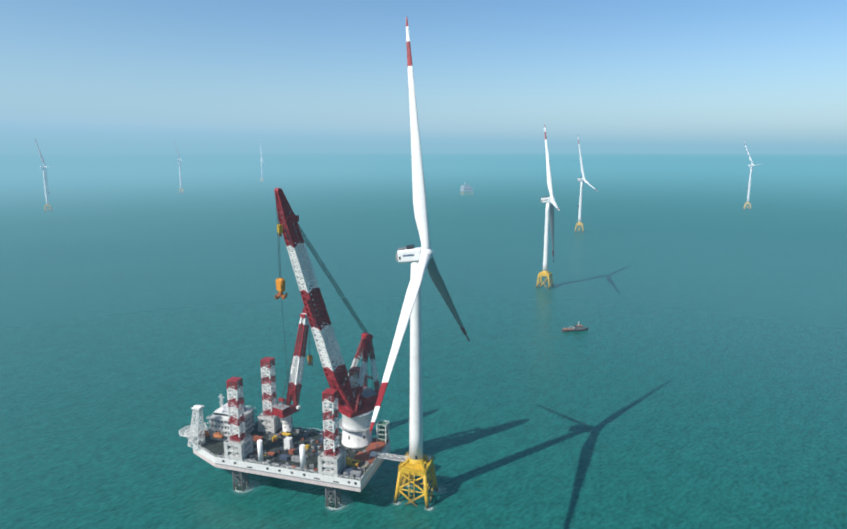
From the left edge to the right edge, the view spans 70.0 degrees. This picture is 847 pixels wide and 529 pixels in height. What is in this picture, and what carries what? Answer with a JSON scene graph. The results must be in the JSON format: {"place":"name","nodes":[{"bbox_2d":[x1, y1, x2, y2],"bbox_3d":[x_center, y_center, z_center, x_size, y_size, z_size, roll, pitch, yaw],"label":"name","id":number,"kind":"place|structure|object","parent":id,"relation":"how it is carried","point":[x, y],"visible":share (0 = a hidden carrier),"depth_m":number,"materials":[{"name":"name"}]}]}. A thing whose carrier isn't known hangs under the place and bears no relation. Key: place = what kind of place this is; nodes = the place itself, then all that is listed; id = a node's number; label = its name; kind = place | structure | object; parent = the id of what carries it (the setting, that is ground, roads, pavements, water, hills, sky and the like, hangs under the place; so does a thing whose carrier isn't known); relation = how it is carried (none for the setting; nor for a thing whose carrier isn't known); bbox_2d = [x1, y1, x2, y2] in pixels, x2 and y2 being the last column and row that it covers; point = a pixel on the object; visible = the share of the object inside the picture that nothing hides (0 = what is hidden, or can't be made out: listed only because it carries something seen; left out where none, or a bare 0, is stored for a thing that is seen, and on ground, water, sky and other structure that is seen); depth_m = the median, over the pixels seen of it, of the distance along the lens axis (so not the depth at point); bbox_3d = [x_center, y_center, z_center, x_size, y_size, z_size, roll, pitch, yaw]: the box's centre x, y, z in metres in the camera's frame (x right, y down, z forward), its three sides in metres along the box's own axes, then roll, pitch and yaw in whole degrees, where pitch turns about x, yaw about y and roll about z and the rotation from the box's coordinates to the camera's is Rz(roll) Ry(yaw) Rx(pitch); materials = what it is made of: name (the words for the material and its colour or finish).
{"place":"outdoors","nodes":[
{"label":"outdoors","id":0,"kind":"place"},
{"bbox_2d":[192,420,389,491],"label":"ship hull","id":1,"kind":"object","parent":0,"point":[209,450],"visible":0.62,"depth_m":361.16,"materials":[{"name":"white metal"}]},
{"bbox_2d":[179,395,408,477],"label":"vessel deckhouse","id":2,"kind":"object","parent":1,"relation":"on","point":[218,423],"depth_m":377.06,"materials":[{"name":"white metal"}]},
{"bbox_2d":[272,307,312,431],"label":"auxiliary crane","id":3,"kind":"object","parent":2,"relation":"on","point":[283,412],"visible":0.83,"depth_m":399.38,"materials":[{"name":"metal"}]},
{"bbox_2d":[274,188,380,459],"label":"crane","id":4,"kind":"object","parent":2,"relation":"on","point":[354,423],"visible":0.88,"depth_m":357.45,"materials":[{"name":"metal"}]},
{"bbox_2d":[0,151,846,528],"bbox_3d":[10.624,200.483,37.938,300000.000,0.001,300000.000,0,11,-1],"label":"sea","id":5,"kind":"structure","parent":0,"point":[694,375],"depth_m":689.01,"materials":[{"name":"liquid"}]},
{"bbox_2d":[35,139,52,211],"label":"turbine","id":6,"kind":"object","parent":5,"relation":"in","point":[45,177],"visible":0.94,"depth_m":2029.70,"materials":[{"name":"white metal"}]},
{"bbox_2d":[174,142,183,193],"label":"turbine","id":7,"kind":"object","parent":5,"relation":"in","point":[179,160],"visible":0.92,"depth_m":2879.69,"materials":[{"name":"white metal"}]},
{"bbox_2d":[224,377,252,491],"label":"jack-up leg","id":8,"kind":"object","parent":5,"relation":"in","point":[238,444],"visible":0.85,"depth_m":362.33,"materials":[{"name":"metal"}]},
{"bbox_2d":[234,484,252,492],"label":"foam ring","id":9,"kind":"object","parent":5,"relation":"on","point":[247,488],"visible":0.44,"depth_m":370.13,"materials":[{"name":"white liquid"}]},
{"bbox_2d":[260,144,265,181],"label":"turbine","id":10,"kind":"object","parent":5,"relation":"in","point":[261,166],"visible":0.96,"depth_m":3922.49,"materials":[{"name":"white metal"}]},
{"bbox_2d":[257,357,281,432],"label":"jack-up leg","id":11,"kind":"object","parent":5,"relation":"in","point":[268,420],"visible":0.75,"depth_m":396.27,"materials":[{"name":"metal"}]},
{"bbox_2d":[318,388,345,508],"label":"jack-up leg","id":12,"kind":"object","parent":5,"relation":"in","point":[332,460],"visible":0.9,"depth_m":344.64,"materials":[{"name":"metal"}]},
{"bbox_2d":[328,499,344,509],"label":"foam ring","id":13,"kind":"object","parent":5,"relation":"on","point":[339,505],"visible":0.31,"depth_m":353.46,"materials":[{"name":"white liquid"}]},
{"bbox_2d":[349,366,362,406],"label":"jack-up leg","id":14,"kind":"object","parent":5,"relation":"in","point":[355,370],"visible":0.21,"depth_m":375.53,"materials":[{"name":"metal"}]},
{"bbox_2d":[370,16,469,508],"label":"turbine","id":15,"kind":"object","parent":5,"relation":"in","point":[417,462],"visible":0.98,"depth_m":336.74,"materials":[{"name":"white metal"}]},
{"bbox_2d":[460,182,472,195],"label":"substation","id":16,"kind":"object","parent":5,"relation":"in","point":[464,187],"visible":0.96,"depth_m":2768.84,"materials":[{"name":"metal"}]},
{"bbox_2d":[536,124,559,288],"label":"turbine","id":17,"kind":"object","parent":5,"relation":"in","point":[549,212],"visible":0.96,"depth_m":904.01,"materials":[{"name":"white metal"}]},
{"bbox_2d":[562,321,587,331],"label":"crew boat","id":18,"kind":"object","parent":5,"relation":"on","point":[578,327],"visible":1,"depth_m":693.69,"materials":[{"name":"red metal"}]},
{"bbox_2d":[574,138,597,232],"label":"turbine","id":19,"kind":"object","parent":5,"relation":"in","point":[582,180],"visible":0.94,"depth_m":1513.25,"materials":[{"name":"white metal"}]},
{"bbox_2d":[743,140,759,209],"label":"turbine","id":20,"kind":"object","parent":5,"relation":"in","point":[752,165],"visible":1,"depth_m":2105.96,"materials":[{"name":"white metal"}]},
{"bbox_2d":[0,0,846,150],"label":"sky","id":21,"kind":"structure","parent":0,"point":[76,75],"materials":[{"name":"blue"}]}
]}

